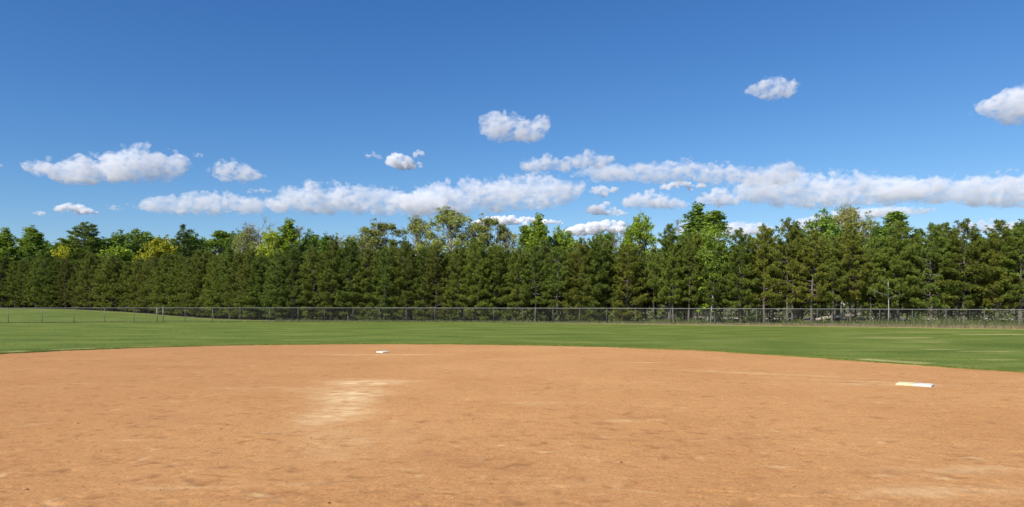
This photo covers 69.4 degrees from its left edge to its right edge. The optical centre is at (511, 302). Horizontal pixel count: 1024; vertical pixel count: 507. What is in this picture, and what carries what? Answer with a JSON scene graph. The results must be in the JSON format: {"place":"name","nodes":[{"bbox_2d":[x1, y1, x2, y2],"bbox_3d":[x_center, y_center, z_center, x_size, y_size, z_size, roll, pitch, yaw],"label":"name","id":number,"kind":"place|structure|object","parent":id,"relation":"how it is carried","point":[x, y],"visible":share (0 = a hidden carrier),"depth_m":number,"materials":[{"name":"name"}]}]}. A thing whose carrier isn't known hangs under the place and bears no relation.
{"place":"outdoors","nodes":[
{"label":"outdoors","id":0,"kind":"place"},
{"bbox_2d":[0,320,566,322],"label":"fence","id":1,"kind":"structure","parent":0,"point":[260,321],"depth_m":63.58,"materials":[{"name":"grey metal"}]},
{"bbox_2d":[0,344,1023,506],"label":"infield dirt","id":2,"kind":"structure","parent":0,"point":[243,458],"depth_m":9.94,"materials":[{"name":"orange soil"}]},
{"bbox_2d":[0,304,1023,371],"bbox_3d":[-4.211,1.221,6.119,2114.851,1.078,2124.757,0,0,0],"label":"ground","id":3,"kind":"structure","parent":0,"point":[545,331],"depth_m":37.89,"materials":[{"name":"green plant"}]},
{"bbox_2d":[0,256,13,307],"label":"pine tree","id":4,"kind":"object","parent":3,"relation":"on","point":[4,265],"visible":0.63,"depth_m":99.56,"materials":[{"name":"green plant"}]},
{"bbox_2d":[0,227,24,306],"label":"leafy tree","id":5,"kind":"object","parent":3,"relation":"on","point":[7,248],"visible":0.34,"depth_m":117.79,"materials":[{"name":"green plant"}]},
{"bbox_2d":[0,261,26,307],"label":"pine tree","id":6,"kind":"object","parent":3,"relation":"on","point":[13,267],"visible":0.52,"depth_m":98.72,"materials":[{"name":"green plant"}]},
{"bbox_2d":[5,260,33,307],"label":"pine tree","id":7,"kind":"object","parent":3,"relation":"on","point":[21,265],"visible":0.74,"depth_m":98.06,"materials":[{"name":"green plant"}]},
{"bbox_2d":[20,258,45,308],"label":"pine tree","id":8,"kind":"object","parent":3,"relation":"on","point":[32,269],"visible":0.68,"depth_m":97.35,"materials":[{"name":"green plant"}]},
{"bbox_2d":[16,232,53,307],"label":"leafy tree","id":9,"kind":"object","parent":3,"relation":"on","point":[34,243],"visible":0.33,"depth_m":114.58,"materials":[{"name":"green plant"}]},
{"bbox_2d":[29,253,58,308],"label":"pine tree","id":10,"kind":"object","parent":3,"relation":"on","point":[42,270],"visible":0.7,"depth_m":96.65,"materials":[{"name":"green plant"}]},
{"bbox_2d":[38,259,65,308],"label":"pine tree","id":11,"kind":"object","parent":3,"relation":"on","point":[48,292],"visible":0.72,"depth_m":96.53,"materials":[{"name":"green plant"}]},
{"bbox_2d":[50,258,76,308],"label":"pine tree","id":12,"kind":"object","parent":3,"relation":"on","point":[63,276],"visible":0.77,"depth_m":96.22,"materials":[{"name":"green plant"}]},
{"bbox_2d":[64,261,89,309],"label":"pine tree","id":13,"kind":"object","parent":3,"relation":"on","point":[78,268],"visible":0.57,"depth_m":95.06,"materials":[{"name":"green plant"}]},
{"bbox_2d":[55,221,110,260],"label":"white pine","id":14,"kind":"object","parent":3,"relation":"on","point":[84,235],"visible":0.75,"depth_m":116.26,"materials":[{"name":"green plant"}]},
{"bbox_2d":[72,253,99,309],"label":"pine tree","id":15,"kind":"object","parent":3,"relation":"on","point":[86,272],"visible":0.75,"depth_m":94.23,"materials":[{"name":"green plant"}]},
{"bbox_2d":[88,256,116,310],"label":"pine tree","id":16,"kind":"object","parent":3,"relation":"on","point":[98,273],"visible":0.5,"depth_m":92.87,"materials":[{"name":"green plant"}]},
{"bbox_2d":[92,255,126,310],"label":"pine tree","id":17,"kind":"object","parent":3,"relation":"on","point":[111,283],"visible":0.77,"depth_m":92.37,"materials":[{"name":"green plant"}]},
{"bbox_2d":[97,245,132,264],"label":"leafy tree","id":18,"kind":"object","parent":3,"relation":"on","point":[121,252],"visible":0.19,"depth_m":111.98,"materials":[{"name":"green plant"}]},
{"bbox_2d":[93,228,144,261],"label":"leafy tree","id":19,"kind":"object","parent":3,"relation":"on","point":[116,240],"visible":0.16,"depth_m":123.29,"materials":[{"name":"green plant"}]},
{"bbox_2d":[113,261,136,311],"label":"pine tree","id":20,"kind":"object","parent":3,"relation":"on","point":[120,289],"visible":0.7,"depth_m":91.59,"materials":[{"name":"green plant"}]},
{"bbox_2d":[121,262,147,312],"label":"pine tree","id":21,"kind":"object","parent":3,"relation":"on","point":[131,284],"visible":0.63,"depth_m":90.79,"materials":[{"name":"green plant"}]},
{"bbox_2d":[123,228,155,255],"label":"leafy tree","id":22,"kind":"object","parent":3,"relation":"on","point":[141,238],"visible":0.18,"depth_m":127.76,"materials":[{"name":"green plant"}]},
{"bbox_2d":[137,256,159,313],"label":"pine tree","id":23,"kind":"object","parent":3,"relation":"on","point":[154,261],"visible":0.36,"depth_m":89.02,"materials":[{"name":"green plant"}]},
{"bbox_2d":[131,236,177,261],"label":"leafy tree","id":24,"kind":"object","parent":3,"relation":"on","point":[158,248],"visible":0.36,"depth_m":107.57,"materials":[{"name":"green plant"}]},
{"bbox_2d":[146,253,175,314],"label":"pine tree","id":25,"kind":"object","parent":3,"relation":"on","point":[164,261],"visible":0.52,"depth_m":86.13,"materials":[{"name":"green plant"}]},
{"bbox_2d":[159,252,184,315],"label":"pine tree","id":26,"kind":"object","parent":3,"relation":"on","point":[171,269],"visible":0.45,"depth_m":84.49,"materials":[{"name":"green plant"}]},
{"bbox_2d":[171,257,196,316],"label":"pine tree","id":27,"kind":"object","parent":3,"relation":"on","point":[177,304],"visible":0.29,"depth_m":83.10,"materials":[{"name":"green plant"}]},
{"bbox_2d":[170,224,199,257],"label":"spruce tree","id":28,"kind":"object","parent":3,"relation":"on","point":[187,241],"visible":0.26,"depth_m":111.63,"materials":[{"name":"green plant"}]},
{"bbox_2d":[177,250,207,316],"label":"pine tree","id":29,"kind":"object","parent":3,"relation":"on","point":[191,274],"visible":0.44,"depth_m":81.52,"materials":[{"name":"green plant"}]},
{"bbox_2d":[183,257,212,317],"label":"pine tree","id":30,"kind":"object","parent":3,"relation":"on","point":[200,267],"visible":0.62,"depth_m":80.50,"materials":[{"name":"green plant"}]},
{"bbox_2d":[199,255,228,318],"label":"pine tree","id":31,"kind":"object","parent":3,"relation":"on","point":[213,283],"visible":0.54,"depth_m":77.35,"materials":[{"name":"green plant"}]},
{"bbox_2d":[203,230,232,254],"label":"leafy tree","id":32,"kind":"object","parent":3,"relation":"on","point":[214,242],"visible":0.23,"depth_m":118.77,"materials":[{"name":"green plant"}]},
{"bbox_2d":[211,247,237,318],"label":"pine tree","id":33,"kind":"object","parent":3,"relation":"on","point":[229,256],"visible":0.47,"depth_m":76.67,"materials":[{"name":"green plant"}]},
{"bbox_2d":[218,252,249,318],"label":"pine tree","id":34,"kind":"object","parent":3,"relation":"on","point":[231,278],"visible":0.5,"depth_m":74.93,"materials":[{"name":"green plant"}]},
{"bbox_2d":[231,222,263,256],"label":"leafy tree","id":35,"kind":"object","parent":3,"relation":"on","point":[235,241],"visible":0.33,"depth_m":102.77,"materials":[{"name":"green plant"}]},
{"bbox_2d":[233,248,267,319],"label":"pine tree","id":36,"kind":"object","parent":3,"relation":"on","point":[245,270],"visible":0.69,"depth_m":73.35,"materials":[{"name":"green plant"}]},
{"bbox_2d":[239,254,272,319],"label":"pine tree","id":37,"kind":"object","parent":3,"relation":"on","point":[260,262],"visible":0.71,"depth_m":72.93,"materials":[{"name":"green plant"}]},
{"bbox_2d":[254,228,283,265],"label":"leafy tree","id":38,"kind":"object","parent":3,"relation":"on","point":[272,241],"visible":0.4,"depth_m":93.52,"materials":[{"name":"green plant"}]},
{"bbox_2d":[257,249,291,319],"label":"pine tree","id":39,"kind":"object","parent":3,"relation":"on","point":[278,259],"visible":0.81,"depth_m":71.73,"materials":[{"name":"green plant"}]},
{"bbox_2d":[270,217,304,264],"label":"leafy tree","id":40,"kind":"object","parent":3,"relation":"on","point":[290,235],"visible":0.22,"depth_m":95.48,"materials":[{"name":"green plant"}]},
{"bbox_2d":[271,248,309,318],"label":"pine tree","id":41,"kind":"object","parent":3,"relation":"on","point":[290,304],"visible":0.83,"depth_m":71.26,"materials":[{"name":"green plant"}]},
{"bbox_2d":[294,244,331,319],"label":"pine tree","id":42,"kind":"object","parent":3,"relation":"on","point":[311,259],"visible":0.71,"depth_m":70.47,"materials":[{"name":"green plant"}]},
{"bbox_2d":[308,240,352,319],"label":"pine tree","id":43,"kind":"object","parent":3,"relation":"on","point":[332,253],"visible":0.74,"depth_m":69.92,"materials":[{"name":"green plant"}]},
{"bbox_2d":[329,239,368,319],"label":"pine tree","id":44,"kind":"object","parent":3,"relation":"on","point":[347,270],"visible":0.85,"depth_m":69.62,"materials":[{"name":"green plant"}]},
{"bbox_2d":[350,248,381,319],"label":"pine tree","id":45,"kind":"object","parent":3,"relation":"on","point":[367,272],"visible":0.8,"depth_m":69.26,"materials":[{"name":"green plant"}]},
{"bbox_2d":[342,217,403,257],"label":"leafy tree","id":46,"kind":"object","parent":3,"relation":"on","point":[374,241],"visible":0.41,"depth_m":86.12,"materials":[{"name":"green plant"}]},
{"bbox_2d":[364,247,405,319],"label":"pine tree","id":47,"kind":"object","parent":3,"relation":"on","point":[382,262],"visible":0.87,"depth_m":68.73,"materials":[{"name":"green plant"}]},
{"bbox_2d":[374,239,402,319],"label":"pine tree","id":48,"kind":"object","parent":3,"relation":"on","point":[392,244],"visible":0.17,"depth_m":70.50,"materials":[{"name":"green plant"}]},
{"bbox_2d":[384,240,424,320],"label":"pine tree","id":49,"kind":"object","parent":3,"relation":"on","point":[406,272],"visible":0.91,"depth_m":68.65,"materials":[{"name":"green plant"}]},
{"bbox_2d":[398,215,436,255],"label":"leafy tree","id":50,"kind":"object","parent":3,"relation":"on","point":[415,227],"visible":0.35,"depth_m":88.21,"materials":[{"name":"green plant"}]},
{"bbox_2d":[407,248,439,318],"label":"pine tree","id":51,"kind":"object","parent":3,"relation":"on","point":[420,259],"visible":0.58,"depth_m":68.22,"materials":[{"name":"green plant"}]},
{"bbox_2d":[414,245,453,320],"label":"pine tree","id":52,"kind":"object","parent":3,"relation":"on","point":[438,263],"visible":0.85,"depth_m":67.44,"materials":[{"name":"green plant"}]},
{"bbox_2d":[414,202,485,272],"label":"leafy tree","id":53,"kind":"object","parent":3,"relation":"on","point":[452,220],"visible":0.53,"depth_m":86.19,"materials":[{"name":"green plant"}]},
{"bbox_2d":[438,247,475,320],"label":"pine tree","id":54,"kind":"object","parent":3,"relation":"on","point":[451,290],"visible":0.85,"depth_m":66.56,"materials":[{"name":"green plant"}]},
{"bbox_2d":[454,241,500,321],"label":"pine tree","id":55,"kind":"object","parent":3,"relation":"on","point":[482,263],"visible":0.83,"depth_m":65.81,"materials":[{"name":"green plant"}]},
{"bbox_2d":[454,209,513,255],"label":"leafy tree","id":56,"kind":"object","parent":3,"relation":"on","point":[485,231],"visible":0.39,"depth_m":86.44,"materials":[{"name":"green plant"}]},
{"bbox_2d":[478,245,514,320],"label":"pine tree","id":57,"kind":"object","parent":3,"relation":"on","point":[498,264],"visible":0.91,"depth_m":65.78,"materials":[{"name":"green plant"}]},
{"bbox_2d":[495,220,520,258],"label":"leafy tree","id":58,"kind":"object","parent":3,"relation":"on","point":[506,234],"visible":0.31,"depth_m":87.22,"materials":[{"name":"green plant"}]},
{"bbox_2d":[0,307,1023,327],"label":"chain link fence","id":59,"kind":"object","parent":3,"relation":"on","point":[579,318],"visible":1,"depth_m":59.21,"materials":[{"name":"metal"}]},
{"bbox_2d":[3,285,1023,315],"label":"woodland","id":60,"kind":"object","parent":3,"relation":"on","point":[805,311],"visible":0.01,"depth_m":95.85,"materials":[{"name":"green plant"}]},
{"bbox_2d":[500,246,533,320],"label":"pine tree","id":61,"kind":"object","parent":3,"relation":"on","point":[517,268],"visible":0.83,"depth_m":65.42,"materials":[{"name":"green plant"}]},
{"bbox_2d":[520,245,551,321],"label":"pine tree","id":62,"kind":"object","parent":3,"relation":"on","point":[534,256],"visible":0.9,"depth_m":64.90,"materials":[{"name":"green plant"}]},
{"bbox_2d":[524,212,551,262],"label":"leafy tree","id":63,"kind":"object","parent":3,"relation":"on","point":[538,233],"visible":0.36,"depth_m":77.33,"materials":[{"name":"green plant"}]},
{"bbox_2d":[528,245,563,321],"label":"pine tree","id":64,"kind":"object","parent":3,"relation":"on","point":[545,253],"visible":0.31,"depth_m":66.15,"materials":[{"name":"green plant"}]},
{"bbox_2d":[538,245,578,321],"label":"pine tree","id":65,"kind":"object","parent":3,"relation":"on","point":[556,281],"visible":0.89,"depth_m":64.10,"materials":[{"name":"green plant"}]},
{"bbox_2d":[544,225,574,310],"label":"leafy tree","id":66,"kind":"object","parent":3,"relation":"on","point":[556,239],"visible":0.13,"depth_m":79.36,"materials":[{"name":"green plant"}]},
{"bbox_2d":[555,243,602,319],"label":"pine tree","id":67,"kind":"object","parent":3,"relation":"on","point":[583,253],"visible":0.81,"depth_m":63.50,"materials":[{"name":"green plant"}]},
{"bbox_2d":[580,235,611,317],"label":"pine tree","id":68,"kind":"object","parent":3,"relation":"on","point":[589,241],"visible":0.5,"depth_m":63.38,"materials":[{"name":"green plant"}]},
{"bbox_2d":[575,243,618,321],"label":"pine tree","id":69,"kind":"object","parent":3,"relation":"on","point":[596,292],"visible":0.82,"depth_m":62.91,"materials":[{"name":"green plant"}]},
{"bbox_2d":[599,240,622,321],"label":"pine tree","id":70,"kind":"object","parent":3,"relation":"on","point":[608,253],"visible":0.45,"depth_m":64.21,"materials":[{"name":"green plant"}]},
{"bbox_2d":[607,243,651,322],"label":"pine tree","id":71,"kind":"object","parent":3,"relation":"on","point":[629,256],"visible":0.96,"depth_m":62.45,"materials":[{"name":"green plant"}]},
{"bbox_2d":[622,212,657,320],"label":"leafy tree","id":72,"kind":"object","parent":3,"relation":"on","point":[637,228],"visible":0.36,"depth_m":69.62,"materials":[{"name":"green plant"}]},
{"bbox_2d":[634,246,666,319],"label":"pine tree","id":73,"kind":"object","parent":3,"relation":"on","point":[648,270],"visible":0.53,"depth_m":63.47,"materials":[{"name":"green plant"}]},
{"bbox_2d":[278,307,1023,324],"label":"undergrowth","id":74,"kind":"object","parent":3,"relation":"on","point":[783,319],"visible":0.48,"depth_m":60.46,"materials":[{"name":"green plant"}]},
{"bbox_2d":[646,223,689,320],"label":"pine tree","id":75,"kind":"object","parent":3,"relation":"on","point":[668,240],"visible":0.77,"depth_m":61.66,"materials":[{"name":"green plant"}]},
{"bbox_2d":[657,244,688,320],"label":"pine tree","id":76,"kind":"object","parent":3,"relation":"on","point":[671,281],"visible":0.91,"depth_m":60.82,"materials":[{"name":"green plant"}]},
{"bbox_2d":[675,239,706,321],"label":"pine tree","id":77,"kind":"object","parent":3,"relation":"on","point":[689,251],"visible":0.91,"depth_m":60.60,"materials":[{"name":"green plant"}]},
{"bbox_2d":[675,201,707,319],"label":"leafy tree","id":78,"kind":"object","parent":3,"relation":"on","point":[694,219],"visible":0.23,"depth_m":67.35,"materials":[{"name":"green plant"}]},
{"bbox_2d":[684,210,736,322],"bbox_3d":[16.930,-3.001,62.388,5.471,9.771,5.618,0,0,16],"label":"leafy tree","id":79,"kind":"object","parent":3,"relation":"on","point":[714,218],"visible":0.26,"depth_m":62.39,"materials":[{"name":"green plant"}]},
{"bbox_2d":[691,224,730,321],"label":"pine tree","id":80,"kind":"object","parent":3,"relation":"on","point":[707,311],"visible":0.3,"depth_m":60.68,"materials":[{"name":"green plant"}]},
{"bbox_2d":[697,247,731,322],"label":"pine tree","id":81,"kind":"object","parent":3,"relation":"on","point":[714,292],"visible":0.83,"depth_m":59.58,"materials":[{"name":"green plant"}]},
{"bbox_2d":[695,229,734,317],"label":"pine tree","id":82,"kind":"object","parent":3,"relation":"on","point":[713,241],"visible":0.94,"depth_m":59.39,"materials":[{"name":"green plant"}]},
{"bbox_2d":[718,228,760,322],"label":"pine tree","id":83,"kind":"object","parent":3,"relation":"on","point":[740,268],"visible":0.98,"depth_m":58.21,"materials":[{"name":"green plant"}]},
{"bbox_2d":[731,233,769,322],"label":"pine tree","id":84,"kind":"object","parent":3,"relation":"on","point":[748,238],"visible":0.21,"depth_m":59.51,"materials":[{"name":"green plant"}]},
{"bbox_2d":[741,223,789,322],"bbox_3d":[19.999,-2.264,58.097,3.602,8.194,3.320,0,0,27],"label":"pine tree","id":85,"kind":"object","parent":3,"relation":"on","point":[760,249],"visible":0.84,"depth_m":57.90,"materials":[{"name":"green plant"}]},
{"bbox_2d":[763,216,809,321],"bbox_3d":[21.238,-2.435,57.080,3.592,8.540,3.440,0,0,11],"label":"pine tree","id":86,"kind":"object","parent":3,"relation":"on","point":[789,266],"visible":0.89,"depth_m":56.89,"materials":[{"name":"green plant"}]},
{"bbox_2d":[773,230,811,320],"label":"pine tree","id":87,"kind":"object","parent":3,"relation":"on","point":[792,254],"visible":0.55,"depth_m":57.10,"materials":[{"name":"green plant"}]},
{"bbox_2d":[787,229,831,322],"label":"pine tree","id":88,"kind":"object","parent":3,"relation":"on","point":[808,252],"visible":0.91,"depth_m":55.62,"materials":[{"name":"green plant"}]},
{"bbox_2d":[804,241,831,322],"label":"pine tree","id":89,"kind":"object","parent":3,"relation":"on","point":[818,304],"visible":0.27,"depth_m":56.66,"materials":[{"name":"green plant"}]},
{"bbox_2d":[796,208,858,320],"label":"leafy tree","id":90,"kind":"object","parent":3,"relation":"on","point":[824,225],"visible":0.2,"depth_m":69.48,"materials":[{"name":"green plant"}]},
{"bbox_2d":[813,234,853,323],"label":"pine tree","id":91,"kind":"object","parent":3,"relation":"on","point":[833,252],"visible":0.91,"depth_m":54.85,"materials":[{"name":"green plant"}]},
{"bbox_2d":[819,204,874,318],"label":"leafy tree","id":92,"kind":"object","parent":3,"relation":"on","point":[844,213],"visible":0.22,"depth_m":71.17,"materials":[{"name":"green plant"}]},
{"bbox_2d":[830,223,873,322],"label":"pine tree","id":93,"kind":"object","parent":3,"relation":"on","point":[848,237],"visible":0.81,"depth_m":54.92,"materials":[{"name":"green plant"}]},
{"bbox_2d":[844,208,880,319],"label":"leafy tree","id":94,"kind":"object","parent":3,"relation":"on","point":[867,225],"visible":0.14,"depth_m":69.01,"materials":[{"name":"green plant"}]},
{"bbox_2d":[854,248,886,322],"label":"pine tree","id":95,"kind":"object","parent":3,"relation":"on","point":[873,273],"visible":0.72,"depth_m":55.16,"materials":[{"name":"green plant"}]},
{"bbox_2d":[866,211,913,321],"bbox_3d":[33.071,-3.099,64.506,5.422,9.969,5.567,0,0,43],"label":"leafy tree","id":96,"kind":"object","parent":3,"relation":"on","point":[893,216],"visible":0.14,"depth_m":64.43,"materials":[{"name":"green plant"}]},
{"bbox_2d":[875,225,919,322],"bbox_3d":[28.731,-1.979,54.506,3.364,7.601,3.100,0,0,-5],"label":"pine tree","id":97,"kind":"object","parent":3,"relation":"on","point":[891,282],"visible":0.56,"depth_m":54.05,"materials":[{"name":"green plant"}]},
{"bbox_2d":[870,219,926,322],"bbox_3d":[28.405,-2.186,54.385,3.993,8.027,4.399,0,0,22],"label":"pine tree","id":98,"kind":"object","parent":3,"relation":"on","point":[898,264],"visible":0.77,"depth_m":54.02,"materials":[{"name":"green plant"}]},
{"bbox_2d":[904,222,960,320],"bbox_3d":[29.996,-2.049,53.411,4.006,7.745,3.692,0,0,-11],"label":"pine tree","id":99,"kind":"object","parent":3,"relation":"on","point":[935,246],"visible":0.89,"depth_m":52.95,"materials":[{"name":"green plant"}]},
{"bbox_2d":[942,250,977,323],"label":"pine tree","id":100,"kind":"object","parent":3,"relation":"on","point":[958,291],"visible":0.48,"depth_m":52.80,"materials":[{"name":"green plant"}]},
{"bbox_2d":[927,218,999,324],"bbox_3d":[32.260,-2.142,52.698,4.586,7.930,4.392,0,0,9],"label":"pine tree","id":101,"kind":"object","parent":3,"relation":"on","point":[971,250],"visible":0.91,"depth_m":52.39,"materials":[{"name":"green plant"}]},
{"bbox_2d":[969,219,1023,322],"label":"pine tree","id":102,"kind":"object","parent":3,"relation":"on","point":[998,225],"visible":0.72,"depth_m":51.50,"materials":[{"name":"green plant"}]},
{"bbox_2d":[975,234,1023,318],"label":"pine tree","id":103,"kind":"object","parent":3,"relation":"on","point":[1008,304],"visible":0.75,"depth_m":51.42,"materials":[{"name":"green plant"}]},
{"bbox_2d":[991,218,1023,322],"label":"pine tree","id":104,"kind":"object","parent":3,"relation":"on","point":[1018,231],"visible":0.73,"depth_m":50.96,"materials":[{"name":"green plant"}]},
{"bbox_2d":[0,0,1023,303],"label":"sky","id":105,"kind":"structure","parent":0,"point":[157,117],"materials":[{"name":"blue"}]},
{"bbox_2d":[275,315,1023,328],"bbox_3d":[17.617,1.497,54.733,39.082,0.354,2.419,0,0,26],"label":"dry grass","id":106,"kind":"structure","parent":0,"point":[932,326],"depth_m":51.84,"materials":[{"name":"green plant"}]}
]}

